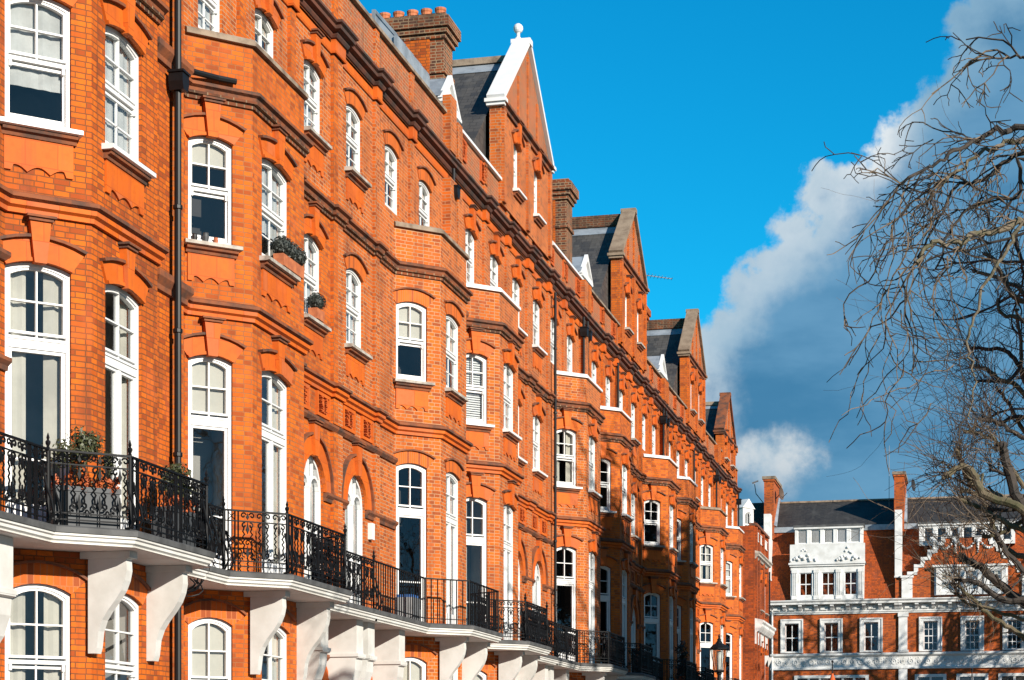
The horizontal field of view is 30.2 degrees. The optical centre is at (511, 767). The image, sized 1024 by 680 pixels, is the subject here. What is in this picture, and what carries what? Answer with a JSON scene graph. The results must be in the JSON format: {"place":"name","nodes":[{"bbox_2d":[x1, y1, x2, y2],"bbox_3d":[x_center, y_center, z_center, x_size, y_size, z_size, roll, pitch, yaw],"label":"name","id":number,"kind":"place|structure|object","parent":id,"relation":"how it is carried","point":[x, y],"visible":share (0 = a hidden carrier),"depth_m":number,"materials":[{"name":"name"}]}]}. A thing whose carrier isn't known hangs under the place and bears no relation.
{"place":"outdoors","nodes":[
{"label":"outdoors","id":0,"kind":"place"},
{"bbox_2d":[395,594,419,620],"bbox_3d":[-2.159,-3.292,39.197,0.400,0.536,0.500,0,0,14],"label":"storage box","id":1,"kind":"object","parent":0,"point":[409,606],"visible":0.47,"depth_m":38.97,"materials":[{"name":"blue plastic"}]},
{"bbox_2d":[359,0,1023,502],"label":"sky","id":2,"kind":"structure","parent":0,"point":[712,120],"materials":[{"name":"blue"}]},
{"bbox_2d":[737,499,763,529],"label":"slate roofed house","id":3,"kind":"structure","parent":0,"point":[749,512],"depth_m":119.62,"materials":[{"name":"white paint"}]},
{"bbox_2d":[824,82,1023,481],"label":"pollarded tree","id":4,"kind":"object","parent":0,"point":[1020,300],"visible":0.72,"depth_m":48.54,"materials":[{"name":"brown plant"}]},
{"bbox_2d":[892,471,1023,679],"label":"mansard house","id":5,"kind":"structure","parent":0,"point":[932,645],"depth_m":117.07,"materials":[{"name":"brick"}]},
{"bbox_2d":[919,616,941,650],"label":"window","id":6,"kind":"structure","parent":5,"relation":"in","point":[932,625],"depth_m":117.29,"materials":[{"name":"white paint"}]},
{"bbox_2d":[915,674,945,679],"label":"window","id":7,"kind":"structure","parent":5,"relation":"in","point":[917,676],"depth_m":117.17,"materials":[{"name":"white glass"}]},
{"bbox_2d":[936,567,957,594],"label":"window","id":8,"kind":"structure","parent":5,"relation":"in","point":[939,591],"depth_m":116.97,"materials":[{"name":"white paint"}]},
{"bbox_2d":[960,566,981,594],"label":"window","id":9,"kind":"structure","parent":5,"relation":"in","point":[962,572],"depth_m":116.51,"materials":[{"name":"white paint"}]},
{"bbox_2d":[956,673,987,679],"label":"window","id":10,"kind":"structure","parent":5,"relation":"in","point":[980,676],"depth_m":116.57,"materials":[{"name":"white glass"}]},
{"bbox_2d":[961,616,983,650],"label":"window","id":11,"kind":"structure","parent":5,"relation":"in","point":[967,640],"depth_m":116.69,"materials":[{"name":"white paint"}]},
{"bbox_2d":[984,566,1005,593],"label":"window","id":12,"kind":"structure","parent":5,"relation":"in","point":[997,571],"depth_m":116.15,"materials":[{"name":"white paint"}]},
{"bbox_2d":[1003,615,1023,649],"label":"window","id":13,"kind":"structure","parent":5,"relation":"in","point":[1009,639],"depth_m":116.17,"materials":[{"name":"white paint"}]},
{"label":"ground","id":14,"kind":"structure","parent":0,"visible":0},
{"bbox_2d":[0,0,218,679],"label":"terrace house","id":15,"kind":"structure","parent":14,"relation":"on","point":[86,285],"depth_m":24.66,"materials":[{"name":"brick"}]},
{"bbox_2d":[0,0,83,179],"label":"window","id":16,"kind":"structure","parent":15,"relation":"in","point":[36,130],"depth_m":24.44,"materials":[{"name":"white paint"}]},
{"bbox_2d":[0,212,87,521],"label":"window","id":17,"kind":"structure","parent":15,"relation":"in","point":[37,293],"depth_m":24.47,"materials":[{"name":"white paint"}]},
{"bbox_2d":[5,560,87,679],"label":"window","id":18,"kind":"structure","parent":15,"relation":"in","point":[37,634],"depth_m":24.50,"materials":[{"name":"white paint"}]},
{"bbox_2d":[51,426,120,528],"bbox_3d":[-5.419,-3.676,24.041,0.936,1.309,0.416,0,0,-29],"label":"balcony planter","id":19,"kind":"object","parent":15,"relation":"on","point":[84,440],"visible":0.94,"depth_m":23.96,"materials":[{"name":"green plant"}]},
{"bbox_2d":[99,241,152,528],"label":"window","id":20,"kind":"structure","parent":15,"relation":"in","point":[121,310],"depth_m":26.03,"materials":[{"name":"white paint"}]},
{"bbox_2d":[105,572,150,679],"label":"window","id":21,"kind":"structure","parent":15,"relation":"in","point":[121,630],"depth_m":26.13,"materials":[{"name":"white paint"}]},
{"bbox_2d":[100,0,155,215],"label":"window","id":22,"kind":"structure","parent":15,"relation":"in","point":[126,177],"depth_m":25.68,"materials":[{"name":"white paint"}]},
{"bbox_2d":[151,463,197,546],"bbox_3d":[-4.638,-3.624,26.050,0.435,1.204,0.884,0,0,14],"label":"balcony planter","id":23,"kind":"object","parent":15,"relation":"on","point":[175,468],"visible":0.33,"depth_m":25.93,"materials":[{"name":"green plant"}]},
{"bbox_2d":[167,0,381,679],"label":"terrace house","id":24,"kind":"structure","parent":14,"relation":"on","point":[256,388],"depth_m":30.54,"materials":[{"name":"brick"}]},
{"bbox_2d":[198,0,218,31],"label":"window","id":25,"kind":"structure","parent":24,"relation":"in","point":[208,10],"depth_m":30.84,"materials":[{"name":"white paint"}]},
{"bbox_2d":[184,598,246,679],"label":"window","id":26,"kind":"structure","parent":24,"relation":"in","point":[209,639],"depth_m":29.89,"materials":[{"name":"white paint"}]},
{"bbox_2d":[184,315,246,569],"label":"window","id":27,"kind":"structure","parent":24,"relation":"in","point":[209,376],"depth_m":29.98,"materials":[{"name":"white paint"}]},
{"bbox_2d":[184,95,246,285],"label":"window","id":28,"kind":"structure","parent":24,"relation":"in","point":[209,158],"depth_m":29.89,"materials":[{"name":"white paint"}]},
{"bbox_2d":[253,0,283,57],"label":"window","id":29,"kind":"structure","parent":24,"relation":"in","point":[263,29],"depth_m":33.13,"materials":[{"name":"white paint"}]},
{"bbox_2d":[258,335,297,572],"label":"window","id":30,"kind":"structure","parent":24,"relation":"in","point":[274,359],"depth_m":31.57,"materials":[{"name":"white paint"}]},
{"bbox_2d":[262,609,296,679],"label":"window","id":31,"kind":"structure","parent":24,"relation":"in","point":[274,657],"depth_m":31.71,"materials":[{"name":"white paint"}]},
{"bbox_2d":[258,124,300,312],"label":"window","id":32,"kind":"structure","parent":24,"relation":"in","point":[277,281],"depth_m":31.18,"materials":[{"name":"white paint"}]},
{"bbox_2d":[271,235,306,278],"bbox_3d":[-3.701,-8.484,31.538,0.379,0.528,1.031,0,0,14],"label":"topiary planter","id":33,"kind":"object","parent":24,"relation":"on","point":[289,255],"visible":1,"depth_m":31.28,"materials":[{"name":"ceramic"}]},
{"bbox_2d":[300,28,331,177],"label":"window","id":34,"kind":"structure","parent":24,"relation":"in","point":[311,49],"depth_m":35.32,"materials":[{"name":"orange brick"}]},
{"bbox_2d":[307,292,325,322],"bbox_3d":[-3.623,-8.540,35.181,0.371,0.521,0.420,0,0,14],"label":"topiary planter","id":35,"kind":"object","parent":24,"relation":"on","point":[315,303],"visible":1,"depth_m":35.07,"materials":[{"name":"ceramic"}]},
{"bbox_2d":[304,201,331,359],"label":"window","id":36,"kind":"structure","parent":24,"relation":"in","point":[315,330],"depth_m":35.30,"materials":[{"name":"white paint"}]},
{"bbox_2d":[304,418,333,578],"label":"window","id":37,"kind":"structure","parent":24,"relation":"in","point":[314,445],"depth_m":35.44,"materials":[{"name":"white paint"}]},
{"bbox_2d":[335,0,503,679],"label":"terrace house","id":38,"kind":"structure","parent":14,"relation":"on","point":[405,294],"depth_m":40.34,"materials":[{"name":"brick"}]},
{"bbox_2d":[343,87,371,213],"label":"window","id":39,"kind":"structure","parent":38,"relation":"in","point":[357,185],"depth_m":37.70,"materials":[{"name":"white paint"}]},
{"bbox_2d":[343,252,372,385],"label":"window","id":40,"kind":"structure","parent":38,"relation":"in","point":[357,358],"depth_m":37.73,"materials":[{"name":"white paint"}]},
{"bbox_2d":[342,441,374,604],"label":"window","id":41,"kind":"structure","parent":38,"relation":"in","point":[355,465],"depth_m":37.74,"materials":[{"name":"white paint"}]},
{"bbox_2d":[382,129,404,214],"bbox_3d":[-2.896,-12.542,40.097,0.900,1.644,1.360,0,0,14],"label":"window","id":42,"kind":"structure","parent":38,"relation":"in","point":[391,138],"depth_m":40.25,"materials":[{"name":"white paint"}]},
{"bbox_2d":[393,449,435,621],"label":"window","id":43,"kind":"structure","parent":38,"relation":"in","point":[410,478],"depth_m":40.59,"materials":[{"name":"white paint"}]},
{"bbox_2d":[393,287,435,411],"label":"window","id":44,"kind":"structure","parent":38,"relation":"in","point":[411,387],"depth_m":40.46,"materials":[{"name":"white paint"}]},
{"bbox_2d":[403,643,437,679],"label":"window","id":45,"kind":"structure","parent":38,"relation":"in","point":[415,669],"depth_m":40.49,"materials":[{"name":"white paint"}]},
{"bbox_2d":[417,166,436,225],"bbox_3d":[-2.305,-12.542,42.501,0.900,1.644,1.360,0,0,14],"label":"window","id":46,"kind":"structure","parent":38,"relation":"in","point":[424,174],"depth_m":42.61,"materials":[{"name":"white paint"}]},
{"bbox_2d":[444,458,464,623],"bbox_3d":[-1.663,-4.902,41.763,0.900,3.724,1.461,0,0,14],"label":"window","id":47,"kind":"structure","parent":38,"relation":"in","point":[452,465],"depth_m":42.00,"materials":[{"name":"white paint"}]},
{"bbox_2d":[444,300,467,425],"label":"window","id":48,"kind":"structure","parent":38,"relation":"in","point":[455,400],"depth_m":41.84,"materials":[{"name":"white paint"}]},
{"bbox_2d":[430,23,560,679],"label":"terrace house","id":49,"kind":"structure","parent":14,"relation":"on","point":[505,169],"depth_m":47.22,"materials":[{"name":"brick"}]},
{"bbox_2d":[463,204,481,282],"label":"window","id":50,"kind":"structure","parent":49,"relation":"in","point":[470,221],"depth_m":46.30,"materials":[{"name":"white paint"}]},
{"bbox_2d":[466,471,496,624],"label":"window","id":51,"kind":"structure","parent":49,"relation":"in","point":[475,490],"depth_m":45.57,"materials":[{"name":"white paint"}]},
{"bbox_2d":[466,327,496,450],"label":"window","id":52,"kind":"structure","parent":49,"relation":"in","point":[477,430],"depth_m":45.48,"materials":[{"name":"white paint"}]},
{"bbox_2d":[474,659,496,679],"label":"window","id":53,"kind":"structure","parent":49,"relation":"in","point":[489,666],"depth_m":45.54,"materials":[{"name":"white paint"}]},
{"bbox_2d":[488,231,504,286],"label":"window","id":54,"kind":"structure","parent":49,"relation":"in","point":[495,249],"depth_m":48.53,"materials":[{"name":"white paint"}]},
{"bbox_2d":[486,119,526,203],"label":"window","id":55,"kind":"structure","parent":49,"relation":"in","point":[517,136],"depth_m":50.32,"materials":[{"name":"white paint"}]},
{"bbox_2d":[502,480,519,639],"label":"window","id":56,"kind":"structure","parent":49,"relation":"in","point":[510,498],"depth_m":46.94,"materials":[{"name":"white paint"}]},
{"bbox_2d":[502,339,521,461],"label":"window","id":57,"kind":"structure","parent":49,"relation":"in","point":[510,438],"depth_m":46.72,"materials":[{"name":"white paint"}]},
{"bbox_2d":[510,255,527,356],"bbox_3d":[0.127,-12.370,50.797,0.335,2.540,1.400,0,0,14],"label":"window","id":58,"kind":"structure","parent":49,"relation":"in","point":[517,272],"depth_m":50.81,"materials":[{"name":"white paint"}]},
{"bbox_2d":[518,526,527,639],"bbox_3d":[0.125,-4.735,50.736,0.310,3.390,2.034,0,0,14],"label":"window","id":59,"kind":"structure","parent":49,"relation":"in","point":[521,547],"depth_m":51.28,"materials":[{"name":"white paint"}]},
{"bbox_2d":[518,375,527,483],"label":"window","id":60,"kind":"structure","parent":49,"relation":"in","point":[521,396],"depth_m":50.99,"materials":[{"name":"white paint"}]},
{"bbox_2d":[532,148,546,228],"bbox_3d":[0.687,-16.090,52.688,0.350,2.060,1.249,0,0,14],"label":"window","id":61,"kind":"structure","parent":49,"relation":"in","point":[537,163],"depth_m":52.71,"materials":[{"name":"white paint"}]},
{"bbox_2d":[527,178,627,679],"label":"terrace house","id":62,"kind":"structure","parent":14,"relation":"on","point":[567,418],"depth_m":55.58,"materials":[{"name":"brick"}]},
{"bbox_2d":[531,537,547,612],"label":"window","id":63,"kind":"structure","parent":62,"relation":"in","point":[538,555],"depth_m":53.37,"materials":[{"name":"white paint"}]},
{"bbox_2d":[532,393,547,496],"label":"window","id":64,"kind":"structure","parent":62,"relation":"in","point":[538,411],"depth_m":53.19,"materials":[{"name":"white paint"}]},
{"bbox_2d":[532,278,547,373],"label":"window","id":65,"kind":"structure","parent":62,"relation":"in","point":[537,294],"depth_m":53.15,"materials":[{"name":"white paint"}]},
{"bbox_2d":[551,297,561,363],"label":"window","id":66,"kind":"structure","parent":62,"relation":"in","point":[559,316],"depth_m":55.40,"materials":[{"name":"white paint"}]},
{"bbox_2d":[553,525,583,660],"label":"window","id":67,"kind":"structure","parent":62,"relation":"in","point":[567,543],"depth_m":55.66,"materials":[{"name":"white paint"}]},
{"bbox_2d":[553,407,583,507],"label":"window","id":68,"kind":"structure","parent":62,"relation":"in","point":[567,491],"depth_m":55.55,"materials":[{"name":"white paint"}]},
{"bbox_2d":[566,315,577,371],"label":"window","id":69,"kind":"structure","parent":62,"relation":"in","point":[571,331],"depth_m":57.52,"materials":[{"name":"white paint"}]},
{"bbox_2d":[588,531,599,662],"bbox_3d":[2.403,-5.040,56.735,0.348,4.000,1.491,0,0,14],"label":"window","id":70,"kind":"structure","parent":62,"relation":"in","point":[593,545],"depth_m":57.16,"materials":[{"name":"white paint"}]},
{"bbox_2d":[588,416,602,515],"bbox_3d":[2.403,-9.035,56.735,0.349,2.870,1.491,0,0,14],"label":"window","id":71,"kind":"structure","parent":62,"relation":"in","point":[593,430],"depth_m":56.85,"materials":[{"name":"white paint"}]},
{"bbox_2d":[572,208,655,679],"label":"terrace house","id":72,"kind":"structure","parent":14,"relation":"on","point":[608,263],"depth_m":62.78,"materials":[{"name":"brick"}]},
{"bbox_2d":[592,342,600,382],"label":"window","id":73,"kind":"structure","parent":72,"relation":"in","point":[596,357],"depth_m":61.11,"materials":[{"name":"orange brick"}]},
{"bbox_2d":[600,546,617,663],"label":"window","id":74,"kind":"structure","parent":72,"relation":"in","point":[605,560],"depth_m":60.88,"materials":[{"name":"white paint"}]},
{"bbox_2d":[600,439,617,529],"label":"window","id":75,"kind":"structure","parent":72,"relation":"in","point":[607,455],"depth_m":60.82,"materials":[{"name":"white paint"}]},
{"bbox_2d":[605,357,614,406],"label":"window","id":76,"kind":"structure","parent":72,"relation":"in","point":[609,371],"depth_m":63.41,"materials":[{"name":"white paint"}]},
{"bbox_2d":[608,274,633,337],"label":"window","id":77,"kind":"structure","parent":72,"relation":"in","point":[627,285],"depth_m":66.06,"materials":[{"name":"white paint"}]},
{"bbox_2d":[619,372,626,409],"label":"window","id":78,"kind":"structure","parent":72,"relation":"in","point":[622,384],"depth_m":65.66,"materials":[{"name":"white paint"}]},
{"bbox_2d":[621,551,631,666],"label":"window","id":79,"kind":"structure","parent":72,"relation":"in","point":[625,563],"depth_m":62.35,"materials":[{"name":"white paint"}]},
{"bbox_2d":[621,446,633,536],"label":"window","id":80,"kind":"structure","parent":72,"relation":"in","point":[626,459],"depth_m":62.07,"materials":[{"name":"white paint"}]},
{"bbox_2d":[636,291,645,351],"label":"window","id":81,"kind":"structure","parent":72,"relation":"in","point":[639,304],"depth_m":68.36,"materials":[{"name":"white paint"}]},
{"bbox_2d":[629,355,696,679],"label":"terrace house","id":82,"kind":"structure","parent":14,"relation":"on","point":[655,489],"depth_m":70.30,"materials":[{"name":"brick"}]},
{"bbox_2d":[631,588,640,649],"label":"window","id":83,"kind":"structure","parent":82,"relation":"in","point":[635,603],"depth_m":68.30,"materials":[{"name":"white paint"}]},
{"bbox_2d":[631,475,640,554],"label":"window","id":84,"kind":"structure","parent":82,"relation":"in","point":[635,539],"depth_m":68.13,"materials":[{"name":"white paint"}]},
{"bbox_2d":[631,385,640,459],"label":"window","id":85,"kind":"structure","parent":82,"relation":"in","point":[634,397],"depth_m":68.05,"materials":[{"name":"white paint"}]},
{"bbox_2d":[642,397,649,450],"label":"window","id":86,"kind":"structure","parent":82,"relation":"in","point":[645,410],"depth_m":70.35,"materials":[{"name":"white paint"}]},
{"bbox_2d":[642,576,665,679],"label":"window","id":87,"kind":"structure","parent":82,"relation":"in","point":[651,599],"depth_m":70.33,"materials":[{"name":"white paint"}]},
{"bbox_2d":[642,483,665,561],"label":"window","id":88,"kind":"structure","parent":82,"relation":"in","point":[652,548],"depth_m":70.21,"materials":[{"name":"white paint"}]},
{"bbox_2d":[652,408,659,454],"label":"window","id":89,"kind":"structure","parent":82,"relation":"in","point":[655,421],"depth_m":72.38,"materials":[{"name":"white paint"}]},
{"bbox_2d":[669,580,676,679],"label":"window","id":90,"kind":"structure","parent":82,"relation":"in","point":[672,590],"depth_m":71.73,"materials":[{"name":"white paint"}]},
{"bbox_2d":[669,488,678,566],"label":"window","id":91,"kind":"structure","parent":82,"relation":"in","point":[672,499],"depth_m":71.56,"materials":[{"name":"white paint"}]},
{"bbox_2d":[673,639,689,679],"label":"balcony shrub","id":92,"kind":"object","parent":82,"relation":"on","point":[683,653],"visible":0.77,"depth_m":71.06,"materials":[{"name":"green plant"}]},
{"bbox_2d":[647,306,713,679],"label":"terrace house","id":93,"kind":"structure","parent":14,"relation":"on","point":[675,354],"depth_m":79.01,"materials":[{"name":"brick"}]},
{"bbox_2d":[677,589,686,679],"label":"window","id":94,"kind":"structure","parent":93,"relation":"in","point":[680,600],"depth_m":75.32,"materials":[{"name":"white paint"}]},
{"bbox_2d":[677,502,686,575],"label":"window","id":95,"kind":"structure","parent":93,"relation":"in","point":[680,513],"depth_m":75.26,"materials":[{"name":"white paint"}]},
{"bbox_2d":[689,592,696,666],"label":"window","id":96,"kind":"structure","parent":93,"relation":"in","point":[692,601],"depth_m":76.73,"materials":[{"name":"white paint"}]},
{"bbox_2d":[689,507,698,579],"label":"window","id":97,"kind":"structure","parent":93,"relation":"in","point":[693,565],"depth_m":76.56,"materials":[{"name":"white paint"}]},
{"bbox_2d":[692,430,738,679],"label":"terrace house","id":98,"kind":"structure","parent":14,"relation":"on","point":[712,534],"depth_m":84.33,"materials":[{"name":"brick"}]},
{"bbox_2d":[699,608,717,673],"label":"window","id":99,"kind":"structure","parent":98,"relation":"in","point":[707,621],"depth_m":84.29,"materials":[{"name":"white paint"}]},
{"bbox_2d":[699,530,717,595],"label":"window","id":100,"kind":"structure","parent":98,"relation":"in","point":[706,585],"depth_m":84.17,"materials":[{"name":"white paint"}]},
{"bbox_2d":[720,534,727,599],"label":"window","id":101,"kind":"structure","parent":98,"relation":"in","point":[723,587],"depth_m":85.56,"materials":[{"name":"white paint"}]},
{"bbox_2d":[706,392,745,679],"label":"terrace house","id":102,"kind":"structure","parent":14,"relation":"on","point":[720,428],"depth_m":91.44,"materials":[{"name":"brick"}]},
{"bbox_2d":[726,620,736,679],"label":"window","id":103,"kind":"structure","parent":102,"relation":"in","point":[730,630],"depth_m":90.90,"materials":[{"name":"white paint"}]},
{"bbox_2d":[726,548,736,608],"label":"window","id":104,"kind":"structure","parent":102,"relation":"in","point":[730,558],"depth_m":90.83,"materials":[{"name":"white paint"}]},
{"bbox_2d":[737,523,775,679],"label":"corner pavilion","id":105,"kind":"structure","parent":14,"relation":"on","point":[759,632],"depth_m":96.59,"materials":[{"name":"brick"}]},
{"bbox_2d":[762,476,898,679],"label":"mansard house","id":106,"kind":"structure","parent":14,"relation":"on","point":[831,579],"depth_m":118.99,"materials":[{"name":"brick"}]},
{"bbox_2d":[780,619,802,652],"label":"window","id":107,"kind":"structure","parent":106,"relation":"in","point":[791,630],"depth_m":119.31,"materials":[{"name":"white paint"}]},
{"bbox_2d":[820,618,842,652],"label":"window","id":108,"kind":"structure","parent":106,"relation":"in","point":[833,638],"depth_m":118.73,"materials":[{"name":"white paint"}]},
{"bbox_2d":[794,675,868,679],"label":"window","id":109,"kind":"structure","parent":106,"relation":"in","point":[806,677],"depth_m":118.60,"materials":[{"name":"white glass"}]},
{"bbox_2d":[860,617,882,651],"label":"window","id":110,"kind":"structure","parent":106,"relation":"in","point":[871,629],"depth_m":118.15,"materials":[{"name":"white paint"}]},
{"bbox_2d":[812,21,1023,473],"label":"bare tree","id":111,"kind":"object","parent":14,"relation":"on","point":[980,235],"visible":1,"depth_m":23.41,"materials":[{"name":"brown plant"}]},
{"bbox_2d":[847,327,1023,660],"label":"pollarded tree","id":112,"kind":"object","parent":14,"relation":"on","point":[981,493],"visible":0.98,"depth_m":32.95,"materials":[{"name":"brown plant"}]},
{"bbox_2d":[898,185,1023,511],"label":"garden tree","id":113,"kind":"object","parent":14,"relation":"on","point":[1008,239],"visible":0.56,"depth_m":48.94,"materials":[{"name":"brown plant"}]},
{"label":"road","id":114,"kind":"structure","parent":0,"visible":0},
{"bbox_2d":[709,634,728,679],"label":"street lamp","id":115,"kind":"object","parent":114,"relation":"on","point":[719,645],"visible":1,"depth_m":46.08,"materials":[{"name":"black metal"}]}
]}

